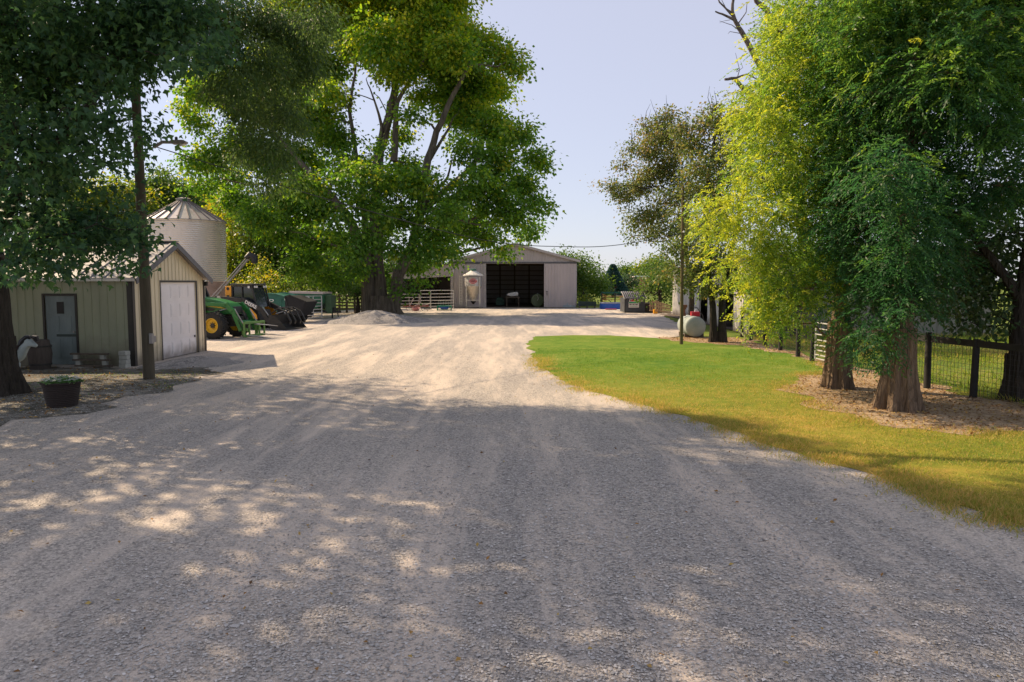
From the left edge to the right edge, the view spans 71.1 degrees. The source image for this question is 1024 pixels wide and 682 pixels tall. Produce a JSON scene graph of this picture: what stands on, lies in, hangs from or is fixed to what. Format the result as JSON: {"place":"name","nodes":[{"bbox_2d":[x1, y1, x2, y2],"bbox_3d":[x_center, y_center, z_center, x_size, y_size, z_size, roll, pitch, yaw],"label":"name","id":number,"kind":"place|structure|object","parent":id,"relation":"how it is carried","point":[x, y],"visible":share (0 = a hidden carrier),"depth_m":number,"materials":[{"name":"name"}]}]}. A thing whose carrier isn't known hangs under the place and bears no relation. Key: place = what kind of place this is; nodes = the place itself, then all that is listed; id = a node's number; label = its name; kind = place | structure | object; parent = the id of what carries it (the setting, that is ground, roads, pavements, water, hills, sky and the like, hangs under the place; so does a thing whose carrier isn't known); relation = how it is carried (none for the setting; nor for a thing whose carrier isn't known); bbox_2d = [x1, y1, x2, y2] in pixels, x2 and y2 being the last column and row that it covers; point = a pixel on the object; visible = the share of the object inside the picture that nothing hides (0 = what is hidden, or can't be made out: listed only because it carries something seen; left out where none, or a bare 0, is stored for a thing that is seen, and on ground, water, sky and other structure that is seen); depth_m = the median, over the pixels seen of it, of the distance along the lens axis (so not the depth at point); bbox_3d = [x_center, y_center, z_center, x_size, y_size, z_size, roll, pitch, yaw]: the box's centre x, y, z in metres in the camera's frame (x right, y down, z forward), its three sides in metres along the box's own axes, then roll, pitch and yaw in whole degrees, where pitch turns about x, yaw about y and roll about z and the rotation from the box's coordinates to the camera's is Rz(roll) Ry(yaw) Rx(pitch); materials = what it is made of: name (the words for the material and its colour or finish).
{"place":"outdoors","nodes":[
{"label":"outdoors","id":0,"kind":"place"},
{"bbox_2d":[0,367,225,425],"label":"dirt yard","id":1,"kind":"structure","parent":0,"point":[17,414],"depth_m":16.46,"materials":[{"name":"brown soil"}]},
{"bbox_2d":[17,335,38,365],"bbox_3d":[-12.174,0.410,17.289,1.565,1.113,0.400,0,5,0],"label":"pony statue","id":2,"kind":"object","parent":1,"relation":"on","point":[25,343],"visible":0.41,"depth_m":17.20,"materials":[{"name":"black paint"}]},
{"bbox_2d":[27,339,52,369],"bbox_3d":[-13.171,0.378,19.996,0.600,0.820,0.600,0,5,0],"label":"wooden barrel","id":3,"kind":"object","parent":1,"relation":"on","point":[39,356],"visible":0.79,"depth_m":19.79,"materials":[{"name":"brown wood"}]},
{"bbox_2d":[37,374,84,407],"bbox_3d":[-8.786,0.958,13.999,0.773,0.632,0.782,0,5,0],"label":"planter","id":4,"kind":"object","parent":1,"relation":"on","point":[59,391],"visible":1,"depth_m":13.77,"materials":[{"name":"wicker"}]},
{"bbox_2d":[74,365,113,367],"bbox_3d":[-11.925,0.765,20.458,1.050,0.165,0.140,0,5,0],"label":"board","id":5,"kind":"object","parent":1,"relation":"on","point":[79,366],"visible":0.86,"depth_m":20.39,"materials":[{"name":"brown wood"}]},
{"bbox_2d":[72,359,111,364],"bbox_3d":[-11.975,0.597,20.435,1.050,0.165,0.140,0,5,0],"label":"board","id":6,"kind":"object","parent":5,"relation":"on","point":[79,361],"visible":1,"depth_m":20.36,"materials":[{"name":"brown wood"}]},
{"bbox_2d":[70,353,108,358],"bbox_3d":[-12.025,0.428,20.411,1.050,0.165,0.140,0,5,0],"label":"board","id":7,"kind":"object","parent":6,"relation":"on","point":[77,355],"visible":1,"depth_m":20.34,"materials":[{"name":"brown wood"}]},
{"bbox_2d":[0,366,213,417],"bbox_3d":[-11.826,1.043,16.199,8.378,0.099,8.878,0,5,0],"label":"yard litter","id":8,"kind":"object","parent":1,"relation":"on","point":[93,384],"visible":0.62,"depth_m":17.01,"materials":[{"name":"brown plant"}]},
{"bbox_2d":[20,370,200,409],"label":"weeds","id":9,"kind":"object","parent":1,"relation":"on","point":[127,375],"visible":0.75,"depth_m":18.45,"materials":[{"name":"green plant"}]},
{"bbox_2d":[132,80,187,378],"bbox_3d":[-8.589,-3.333,17.628,1.300,8.601,0.276,0,5,0],"label":"utility pole","id":10,"kind":"object","parent":1,"relation":"on","point":[147,339],"visible":0.68,"depth_m":17.70,"materials":[{"name":"brown wood"}]},
{"bbox_2d":[157,147,681,246],"bbox_3d":[-1.349,-4.189,23.125,18.471,2.061,1.108,-3,6,-33],"label":"overhead wire","id":11,"kind":"object","parent":10,"relation":"attached to","point":[408,221],"visible":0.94,"depth_m":22.53,"materials":[{"name":"black paint"}]},
{"bbox_2d":[403,298,431,310],"bbox_3d":[-8.185,-3.200,62.104,2.551,1.144,0.555,1,5,10],"label":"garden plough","id":12,"kind":"object","parent":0,"point":[426,306],"visible":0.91,"depth_m":61.91,"materials":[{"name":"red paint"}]},
{"bbox_2d":[0,308,1023,681],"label":"gravel drive","id":13,"kind":"structure","parent":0,"point":[192,492],"depth_m":7.03,"materials":[{"name":"gravel"}]},
{"bbox_2d":[4,241,212,366],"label":"metal shed","id":14,"kind":"structure","parent":13,"relation":"on","point":[94,318],"depth_m":20.68,"materials":[{"name":"beige metal"}]},
{"bbox_2d":[45,296,76,363],"bbox_3d":[-12.985,-0.310,20.657,0.869,1.985,0.090,0,5,0],"label":"door","id":15,"kind":"structure","parent":14,"relation":"in","point":[60,310],"depth_m":20.65,"materials":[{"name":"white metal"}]},
{"bbox_2d":[161,282,196,358],"bbox_3d":[-10.930,-0.719,23.519,0.060,2.400,2.500,0,5,0],"label":"garage door","id":16,"kind":"structure","parent":14,"relation":"in","point":[177,298],"depth_m":23.50,"materials":[{"name":"white paint"}]},
{"bbox_2d":[119,363,130,367],"bbox_3d":[-11.005,0.702,20.371,0.210,0.115,0.240,1,5,7],"label":"concrete block","id":17,"kind":"object","parent":13,"relation":"on","point":[128,365],"depth_m":20.26,"materials":[{"name":"grey concrete"}]},
{"bbox_2d":[119,359,130,363],"bbox_3d":[-11.005,0.582,20.363,0.210,0.115,0.240,0,5,0],"label":"concrete block","id":18,"kind":"object","parent":17,"relation":"on","point":[127,361],"depth_m":20.25,"materials":[{"name":"grey concrete"}]},
{"bbox_2d":[119,355,129,359],"bbox_3d":[-11.005,0.462,20.355,0.210,0.115,0.240,-1,5,-7],"label":"concrete block","id":19,"kind":"object","parent":18,"relation":"on","point":[123,357],"depth_m":20.25,"materials":[{"name":"grey concrete"}]},
{"bbox_2d":[118,351,129,354],"bbox_3d":[-11.005,0.343,20.343,0.210,0.115,0.240,0,5,3],"label":"concrete block","id":20,"kind":"object","parent":19,"relation":"on","point":[123,352],"depth_m":20.23,"materials":[{"name":"grey concrete"}]},
{"bbox_2d":[0,0,250,396],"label":"shade maple","id":21,"kind":"object","parent":13,"relation":"on","point":[56,51],"visible":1,"depth_m":12.67,"materials":[{"name":"green plant"}]},
{"bbox_2d":[147,197,227,296],"bbox_3d":[-23.509,-6.044,51.681,5.643,8.510,5.643,0,5,0],"label":"grain bin","id":22,"kind":"object","parent":13,"relation":"on","point":[198,232],"visible":0.56,"depth_m":49.94,"materials":[{"name":"metal"}]},
{"bbox_2d":[15,0,364,209],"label":"ash tree","id":23,"kind":"object","parent":13,"relation":"on","point":[273,29],"visible":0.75,"depth_m":15.99,"materials":[{"name":"green plant"}]},
{"bbox_2d":[137,356,243,368],"bbox_3d":[-9.409,0.572,21.570,2.703,0.239,3.415,0,5,0],"label":"concrete slab","id":24,"kind":"object","parent":13,"relation":"on","point":[197,361],"visible":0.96,"depth_m":20.86,"materials":[{"name":"grey concrete"}]},
{"bbox_2d":[211,251,257,296],"bbox_3d":[-18.865,-2.880,45.917,5.265,5.693,1.580,0,5,0],"label":"grain auger","id":25,"kind":"object","parent":13,"relation":"on","point":[253,257],"visible":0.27,"depth_m":45.73,"materials":[{"name":"metal"}]},
{"bbox_2d":[205,280,285,338],"bbox_3d":[-12.974,-1.512,31.614,6.037,2.767,2.283,1,5,16],"label":"farm tractor","id":26,"kind":"object","parent":13,"relation":"on","point":[224,316],"visible":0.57,"depth_m":31.07,"materials":[{"name":"metal"}]},
{"bbox_2d":[215,284,305,329],"bbox_3d":[-13.272,-1.839,37.816,4.432,2.366,2.080,1,5,14],"label":"track loader","id":27,"kind":"object","parent":13,"relation":"on","point":[253,298],"visible":0.74,"depth_m":37.39,"materials":[{"name":"metal"}]},
{"bbox_2d":[229,250,293,292],"bbox_3d":[-20.019,-4.832,57.520,6.002,5.130,8.371,-4,6,-38],"label":"thicket","id":28,"kind":"object","parent":13,"relation":"on","point":[258,275],"visible":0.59,"depth_m":58.25,"materials":[{"name":"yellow plant"}]},
{"bbox_2d":[263,292,317,321],"bbox_3d":[-14.459,-2.053,43.957,4.801,1.829,2.045,1,5,8],"label":"feed mixer","id":29,"kind":"object","parent":13,"relation":"on","point":[305,305],"visible":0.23,"depth_m":42.93,"materials":[{"name":"green paint"}]},
{"bbox_2d":[306,295,322,317],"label":"tube gate","id":30,"kind":"structure","parent":13,"relation":"on","point":[313,312],"depth_m":47.62,"materials":[{"name":"silver metal"}]},
{"bbox_2d":[289,291,340,317],"bbox_3d":[-13.269,-2.475,48.908,3.275,1.868,1.810,0,5,6],"label":"feed wagon","id":31,"kind":"object","parent":13,"relation":"on","point":[329,302],"visible":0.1,"depth_m":48.31,"materials":[{"name":"green paint"}]},
{"bbox_2d":[336,294,388,312],"bbox_3d":[-12.118,-3.101,58.423,5.594,1.557,0.195,0,5,0],"label":"board fence","id":32,"kind":"object","parent":13,"relation":"on","point":[340,305],"visible":0.13,"depth_m":58.35,"materials":[{"name":"brown wood"}]},
{"bbox_2d":[161,0,567,313],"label":"silver maple","id":33,"kind":"object","parent":13,"relation":"on","point":[442,48],"visible":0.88,"depth_m":51.82,"materials":[{"name":"green plant"}]},
{"bbox_2d":[322,310,436,324],"bbox_3d":[-8.649,-1.521,44.056,6.750,0.784,5.645,2,5,27],"label":"gravel pile","id":34,"kind":"object","parent":13,"relation":"on","point":[370,317],"visible":1,"depth_m":42.87,"materials":[{"name":"grey gravel"}]},
{"bbox_2d":[420,290,453,308],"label":"tube gate","id":35,"kind":"structure","parent":13,"relation":"on","point":[436,300],"depth_m":64.28,"materials":[{"name":"silver metal"}]},
{"bbox_2d":[437,303,451,310],"bbox_3d":[-5.908,-3.090,62.581,1.260,0.862,0.572,0,5,0],"label":"water trough","id":36,"kind":"object","parent":13,"relation":"on","point":[444,307],"visible":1,"depth_m":62.41,"materials":[{"name":"blue plastic"}]},
{"bbox_2d":[459,269,482,307],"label":"feed bin","id":37,"kind":"object","parent":13,"relation":"on","point":[473,285],"visible":1,"depth_m":67.87,"materials":[{"name":"white metal"}]},
{"bbox_2d":[1,339,1011,676],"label":"fallen leaves","id":38,"kind":"object","parent":13,"relation":"on","point":[441,557],"visible":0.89,"depth_m":6.07,"materials":[{"name":"brown plant"}]},
{"bbox_2d":[0,354,1023,681],"bbox_3d":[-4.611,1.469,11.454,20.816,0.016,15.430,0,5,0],"label":"gravel","id":39,"kind":"structure","parent":13,"relation":"on","point":[620,667],"depth_m":5.54,"materials":[{"name":"grey gravel"}]},
{"bbox_2d":[578,301,595,307],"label":"feed bunk","id":40,"kind":"object","parent":13,"relation":"on","point":[586,303],"visible":0.87,"depth_m":68.59,"materials":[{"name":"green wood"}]},
{"bbox_2d":[599,302,619,308],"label":"paddling pool","id":41,"kind":"structure","parent":13,"relation":"on","point":[609,305],"depth_m":65.97,"materials":[{"name":"blue plastic"}]},
{"bbox_2d":[620,291,653,312],"bbox_3d":[10.295,-3.218,58.789,2.672,1.730,1.855,0,5,-4],"label":"feed hut","id":42,"kind":"object","parent":13,"relation":"on","point":[627,306],"visible":0.82,"depth_m":58.05,"materials":[{"name":"black paint"}]},
{"bbox_2d":[579,99,697,314],"bbox_3d":[6.208,-5.973,34.623,6.218,11.221,4.848,0,5,0],"label":"pear tree","id":43,"kind":"object","parent":13,"relation":"on","point":[646,178],"visible":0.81,"depth_m":33.72,"materials":[{"name":"green plant"}]},
{"bbox_2d":[628,254,675,308],"bbox_3d":[11.798,-4.838,58.384,5.686,4.998,7.444,0,5,0],"label":"hedgerow tree","id":44,"kind":"object","parent":13,"relation":"on","point":[662,289],"visible":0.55,"depth_m":58.31,"materials":[{"name":"green plant"}]},
{"bbox_2d":[649,300,663,312],"bbox_3d":[11.552,-2.725,57.093,1.243,1.090,0.312,0,5,0],"label":"wooden pallet","id":45,"kind":"object","parent":13,"relation":"on","point":[650,305],"visible":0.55,"depth_m":57.09,"materials":[{"name":"brown wood"}]},
{"bbox_2d":[655,300,670,313],"bbox_3d":[11.817,-2.643,56.076,1.243,1.089,0.273,0,5,0],"label":"wooden pallet","id":46,"kind":"object","parent":13,"relation":"on","point":[668,310],"visible":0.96,"depth_m":56.06,"materials":[{"name":"brown wood"}]},
{"bbox_2d":[4,0,1023,279],"label":"sky","id":47,"kind":"structure","parent":0,"point":[603,62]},
{"bbox_2d":[286,282,1023,405],"bbox_3d":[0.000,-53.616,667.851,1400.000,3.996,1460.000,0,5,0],"label":"ground","id":48,"kind":"structure","parent":0,"point":[731,333],"depth_m":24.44,"materials":[{"name":"green plant"}]},
{"bbox_2d":[22,167,173,240],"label":"roadside tree","id":49,"kind":"object","parent":48,"relation":"on","point":[119,190],"visible":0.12,"depth_m":77.28,"materials":[{"name":"green plant"}]},
{"bbox_2d":[119,160,219,215],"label":"roadside tree","id":50,"kind":"object","parent":48,"relation":"on","point":[164,181],"visible":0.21,"depth_m":82.09,"materials":[{"name":"green plant"}]},
{"bbox_2d":[176,172,234,247],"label":"roadside tree","id":51,"kind":"object","parent":48,"relation":"on","point":[211,204],"depth_m":90.30,"materials":[{"name":"green plant"}]},
{"bbox_2d":[199,184,268,285],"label":"roadside tree","id":52,"kind":"object","parent":48,"relation":"on","point":[230,238],"visible":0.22,"depth_m":69.48,"materials":[{"name":"green plant"}]},
{"bbox_2d":[224,188,318,292],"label":"roadside tree","id":53,"kind":"object","parent":48,"relation":"on","point":[261,249],"visible":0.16,"depth_m":67.37,"materials":[{"name":"green plant"}]},
{"bbox_2d":[258,261,336,293],"bbox_3d":[-17.534,-4.601,58.934,6.643,4.594,6.317,-2,5,-26],"label":"thicket","id":54,"kind":"object","parent":48,"relation":"on","point":[299,286],"visible":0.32,"depth_m":58.53,"materials":[{"name":"green plant"}]},
{"bbox_2d":[261,235,361,306],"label":"roadside tree","id":55,"kind":"object","parent":48,"relation":"on","point":[338,287],"visible":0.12,"depth_m":67.64,"materials":[{"name":"green plant"}]},
{"bbox_2d":[331,281,361,312],"bbox_3d":[-12.628,-3.700,57.640,5.999,3.006,4.056,1,5,11],"label":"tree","id":56,"kind":"object","parent":48,"relation":"on","point":[357,299],"visible":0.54,"depth_m":56.90,"materials":[{"name":"green plant"}]},
{"bbox_2d":[356,251,447,286],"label":"roadside tree","id":57,"kind":"object","parent":48,"relation":"on","point":[388,268],"visible":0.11,"depth_m":93.05,"materials":[{"name":"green plant"}]},
{"bbox_2d":[388,243,580,307],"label":"barn","id":58,"kind":"structure","parent":48,"relation":"on","point":[550,277],"depth_m":69.83,"materials":[{"name":"grey metal"}]},
{"bbox_2d":[454,264,482,306],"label":"sliding door","id":59,"kind":"structure","parent":58,"relation":"in","point":[479,267],"depth_m":69.68,"materials":[{"name":"grey metal"}]},
{"bbox_2d":[496,297,503,304],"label":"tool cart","id":60,"kind":"object","parent":58,"relation":"in","point":[499,300],"visible":1,"depth_m":73.63,"materials":[{"name":"green metal"}]},
{"bbox_2d":[506,292,519,306],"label":"table","id":61,"kind":"object","parent":58,"relation":"on","point":[512,295],"visible":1,"depth_m":72.10,"materials":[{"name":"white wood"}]},
{"bbox_2d":[531,293,543,306],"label":"round bale","id":62,"kind":"object","parent":58,"relation":"on","point":[537,299],"visible":0.99,"depth_m":71.56},
{"bbox_2d":[544,264,575,306],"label":"sliding door","id":63,"kind":"structure","parent":58,"relation":"in","point":[559,279],"depth_m":69.68,"materials":[{"name":"white metal"}]},
{"bbox_2d":[545,238,622,303],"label":"hedgerow tree","id":64,"kind":"object","parent":48,"relation":"on","point":[588,275],"visible":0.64,"depth_m":78.08,"materials":[{"name":"green plant"}]},
{"bbox_2d":[577,281,595,301],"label":"hedgerow tree","id":65,"kind":"object","parent":48,"relation":"on","point":[583,297],"visible":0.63,"depth_m":74.08,"materials":[{"name":"green plant"}]},
{"bbox_2d":[601,292,622,301],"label":"hay feeder","id":66,"kind":"object","parent":48,"relation":"on","point":[602,296],"visible":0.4,"depth_m":70.82,"materials":[{"name":"green metal"}]},
{"bbox_2d":[597,264,628,296],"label":"spruce","id":67,"kind":"object","parent":48,"relation":"on","point":[619,286],"visible":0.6,"depth_m":118.48,"materials":[{"name":"green plant"}]},
{"bbox_2d":[603,258,634,280],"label":"hedgerow tree","id":68,"kind":"object","parent":48,"relation":"on","point":[625,268],"visible":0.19,"depth_m":187.73,"materials":[{"name":"green plant"}]},
{"bbox_2d":[231,259,1014,289],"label":"woods","id":69,"kind":"object","parent":48,"relation":"on","point":[395,262],"depth_m":206.87,"materials":[{"name":"green plant"}]},
{"bbox_2d":[621,270,643,290],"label":"hedgerow tree","id":70,"kind":"object","parent":48,"relation":"on","point":[630,281],"visible":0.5,"depth_m":134.55,"materials":[{"name":"green plant"}]},
{"bbox_2d":[632,275,647,290],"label":"brick building","id":71,"kind":"structure","parent":48,"relation":"on","point":[641,280],"depth_m":149.47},
{"bbox_2d":[627,254,674,278],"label":"hedgerow tree","id":72,"kind":"object","parent":48,"relation":"on","point":[636,271],"visible":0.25,"depth_m":167.45,"materials":[{"name":"green plant"}]},
{"bbox_2d":[677,305,705,336],"bbox_3d":[8.046,-0.906,32.081,0.937,1.430,1.900,0,5,1],"label":"fuel tank","id":73,"kind":"object","parent":48,"relation":"on","point":[694,325],"visible":0.91,"depth_m":31.23,"materials":[{"name":"metal"}]},
{"bbox_2d":[715,0,812,338],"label":"dead tree","id":74,"kind":"object","parent":48,"relation":"on","point":[742,33],"visible":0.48,"depth_m":30.51,"materials":[{"name":"brown wood"}]},
{"bbox_2d":[754,295,792,338],"bbox_3d":[11.388,-1.067,31.154,1.720,1.900,0.120,-1,5,-10],"label":"gate frame","id":75,"kind":"object","parent":48,"relation":"on","point":[775,332],"visible":0.1,"depth_m":31.17,"materials":[{"name":"black paint"}]},
{"bbox_2d":[676,0,973,389],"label":"bald cypress","id":76,"kind":"object","parent":48,"relation":"on","point":[769,122],"visible":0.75,"depth_m":14.97,"materials":[{"name":"green plant"}]},
{"bbox_2d":[740,308,1023,404],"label":"wire fence","id":77,"kind":"object","parent":48,"relation":"on","point":[976,344],"visible":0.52,"depth_m":15.76,"materials":[{"name":"dark wood"},{"name":"metal wire"}]},
{"bbox_2d":[814,322,826,360],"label":"pipe gate","id":78,"kind":"structure","parent":77,"relation":"attached to","point":[815,354],"depth_m":21.54,"materials":[{"name":"white metal"}]},
{"bbox_2d":[766,0,1023,413],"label":"bald cypress","id":79,"kind":"object","parent":48,"relation":"on","point":[905,83],"visible":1,"depth_m":12.69,"materials":[{"name":"green plant"}]},
{"bbox_2d":[876,0,1023,401],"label":"oak tree","id":80,"kind":"object","parent":48,"relation":"on","point":[990,255],"visible":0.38,"depth_m":14.87,"materials":[{"name":"green plant"}]},
{"bbox_2d":[525,335,1023,513],"bbox_3d":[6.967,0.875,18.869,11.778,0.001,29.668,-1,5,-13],"label":"lawn","id":81,"kind":"structure","parent":0,"point":[590,342],"depth_m":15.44,"materials":[{"name":"green plant"}]},
{"bbox_2d":[680,186,684,343],"bbox_3d":[6.646,-2.916,27.877,0.160,6.117,0.180,-4,6,-39],"label":"service pole","id":82,"kind":"object","parent":81,"relation":"on","point":[682,281],"visible":0.97,"depth_m":27.87,"materials":[{"name":"brown wood"}]},
{"bbox_2d":[643,87,763,341],"bbox_3d":[8.016,-4.867,28.797,5.376,9.956,5.138,0,5,0],"label":"pear tree","id":83,"kind":"object","parent":81,"relation":"on","point":[704,171],"visible":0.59,"depth_m":28.43,"materials":[{"name":"green plant"}]},
{"bbox_2d":[520,353,1023,537],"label":"dry grass fringe","id":84,"kind":"object","parent":81,"relation":"on","point":[940,498],"visible":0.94,"depth_m":9.83,"materials":[{"name":"yellow plant"}]},
{"bbox_2d":[660,243,1010,334],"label":"machine shed","id":85,"kind":"structure","parent":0,"point":[703,308],"depth_m":35.06,"materials":[{"name":"white metal"}]},
{"bbox_2d":[772,285,797,334],"bbox_3d":[12.750,-1.404,32.846,1.700,2.300,0.045,0,5,0],"label":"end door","id":86,"kind":"structure","parent":85,"relation":"in","point":[786,329],"depth_m":32.82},
{"bbox_2d":[658,337,1023,435],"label":"dirt patch","id":87,"kind":"object","parent":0,"point":[859,399],"visible":0.58,"depth_m":13.90,"materials":[{"name":"brown soil"}]},
{"bbox_2d":[659,337,1023,434],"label":"leaf litter","id":88,"kind":"object","parent":87,"relation":"on","point":[924,412],"visible":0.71,"depth_m":14.20,"materials":[{"name":"brown plant"}]}
]}

